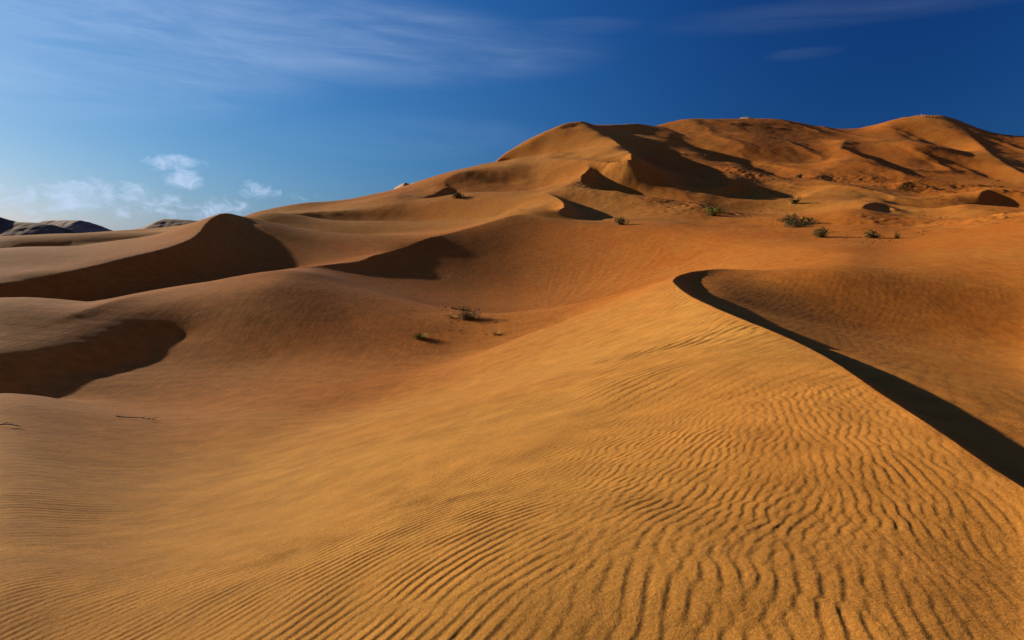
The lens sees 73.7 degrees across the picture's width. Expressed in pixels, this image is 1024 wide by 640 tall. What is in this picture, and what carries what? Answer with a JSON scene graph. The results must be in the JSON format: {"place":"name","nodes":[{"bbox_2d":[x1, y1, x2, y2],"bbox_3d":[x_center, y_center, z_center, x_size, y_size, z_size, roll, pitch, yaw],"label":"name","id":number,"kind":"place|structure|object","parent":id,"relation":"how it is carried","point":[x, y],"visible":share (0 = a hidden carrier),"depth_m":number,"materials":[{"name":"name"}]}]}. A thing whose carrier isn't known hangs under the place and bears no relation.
{"place":"outdoors","nodes":[
{"label":"outdoors","id":0,"kind":"place"},
{"bbox_2d":[0,217,76,235],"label":"dark rocky hill","id":1,"kind":"structure","parent":0,"point":[10,228],"depth_m":618.60,"materials":[{"name":"grey stone"}]},
{"bbox_2d":[38,220,112,232],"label":"flat topped hill","id":2,"kind":"structure","parent":0,"point":[79,226],"depth_m":876.00,"materials":[{"name":"grey stone"}]},
{"bbox_2d":[0,213,250,284],"bbox_3d":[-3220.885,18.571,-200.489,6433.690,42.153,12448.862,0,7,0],"label":"sand plain","id":3,"kind":"structure","parent":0,"point":[28,258],"depth_m":77.51,"materials":[{"name":"beige sand"}]},
{"bbox_2d":[138,219,196,228],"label":"mesa","id":4,"kind":"structure","parent":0,"point":[166,223],"depth_m":501.93,"materials":[{"name":"grey stone"}]},
{"bbox_2d":[0,209,521,337],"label":"shadowed dune","id":5,"kind":"structure","parent":0,"point":[227,245],"depth_m":85.18,"materials":[{"name":"brown sand"}]},
{"bbox_2d":[0,214,676,417],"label":"dune hollow","id":6,"kind":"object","parent":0,"point":[276,339],"visible":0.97,"depth_m":43.08,"materials":[{"name":"brown sand"}]},
{"bbox_2d":[408,331,426,339],"bbox_3d":[-5.759,0.958,42.349,1.667,0.505,1.704,0,7,0],"label":"grass tuft","id":7,"kind":"object","parent":6,"relation":"on","point":[420,336],"visible":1,"depth_m":42.26,"materials":[{"name":"plant"}]},
{"bbox_2d":[453,306,483,320],"bbox_3d":[-2.998,-0.517,46.635,2.928,1.122,2.832,0,7,0],"label":"desert shrub","id":8,"kind":"object","parent":6,"relation":"on","point":[470,317],"visible":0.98,"depth_m":46.49,"materials":[{"name":"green plant"}]},
{"bbox_2d":[394,182,414,188],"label":"pink peak","id":9,"kind":"structure","parent":0,"point":[403,185],"depth_m":606.74,"materials":[{"name":"sand"}]},
{"bbox_2d":[0,281,1023,639],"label":"foreground dune","id":10,"kind":"structure","parent":0,"point":[670,461],"depth_m":5.73,"materials":[{"name":"orange sand"}]},
{"bbox_2d":[0,422,21,426],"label":"fallen branch","id":11,"kind":"object","parent":10,"relation":"on","point":[5,423],"visible":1,"depth_m":17.65,"materials":[{"name":"brown wood"}]},
{"bbox_2d":[116,415,157,420],"bbox_3d":[-12.281,3.192,22.386,1.495,0.175,0.172,1,7,11],"label":"fallen branch","id":12,"kind":"object","parent":10,"relation":"on","point":[137,417],"visible":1,"depth_m":22.35,"materials":[{"name":"brown wood"}]},
{"bbox_2d":[0,0,1023,230],"label":"sky","id":13,"kind":"structure","parent":0,"point":[115,115],"materials":[{"name":"blue"}]},
{"bbox_2d":[251,115,1023,217],"bbox_3d":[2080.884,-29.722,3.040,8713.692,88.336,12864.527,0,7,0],"label":"dunes","id":14,"kind":"structure","parent":0,"point":[567,162],"depth_m":273.73,"materials":[{"name":"orange sand"}]},
{"bbox_2d":[452,191,464,198],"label":"shrub","id":15,"kind":"object","parent":14,"relation":"on","point":[457,195],"visible":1,"depth_m":187.42,"materials":[{"name":"green plant"}]},
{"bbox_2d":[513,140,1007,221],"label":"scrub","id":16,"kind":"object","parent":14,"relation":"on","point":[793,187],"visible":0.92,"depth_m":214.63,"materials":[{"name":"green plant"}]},
{"bbox_2d":[522,180,1023,254],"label":"interdune flat","id":17,"kind":"structure","parent":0,"point":[855,211],"depth_m":149.97,"materials":[{"name":"orange sand"}]},
{"bbox_2d":[613,216,628,224],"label":"shrub","id":18,"kind":"object","parent":17,"relation":"on","point":[620,220],"visible":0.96,"depth_m":112.44,"materials":[{"name":"green plant"}]},
{"bbox_2d":[705,207,720,215],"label":"shrub","id":19,"kind":"object","parent":17,"relation":"on","point":[715,212],"visible":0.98,"depth_m":140.95,"materials":[{"name":"green plant"}]},
{"bbox_2d":[789,196,800,203],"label":"shrub","id":20,"kind":"object","parent":17,"relation":"on","point":[794,201],"visible":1,"depth_m":184.61,"materials":[{"name":"green plant"}]},
{"bbox_2d":[777,217,818,227],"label":"spreading shrub","id":21,"kind":"object","parent":17,"relation":"on","point":[796,225],"visible":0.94,"depth_m":96.44,"materials":[{"name":"green plant"}]},
{"bbox_2d":[813,227,830,237],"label":"shrub","id":22,"kind":"object","parent":17,"relation":"on","point":[820,233],"visible":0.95,"depth_m":82.35,"materials":[{"name":"green plant"}]},
{"bbox_2d":[783,231,923,245],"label":"dry litter","id":23,"kind":"object","parent":17,"relation":"on","point":[865,240],"visible":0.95,"depth_m":78.34,"materials":[{"name":"brown plant"}]},
{"bbox_2d":[863,229,881,237],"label":"shrub","id":24,"kind":"object","parent":17,"relation":"on","point":[873,234],"visible":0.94,"depth_m":79.42,"materials":[{"name":"green plant"}]},
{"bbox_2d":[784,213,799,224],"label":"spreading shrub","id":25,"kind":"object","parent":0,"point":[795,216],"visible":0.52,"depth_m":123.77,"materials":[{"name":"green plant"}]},
{"bbox_2d":[676,214,1023,486],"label":"lee hollow","id":26,"kind":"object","parent":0,"point":[929,329],"visible":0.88,"depth_m":37.99,"materials":[{"name":"orange sand"}]}
]}

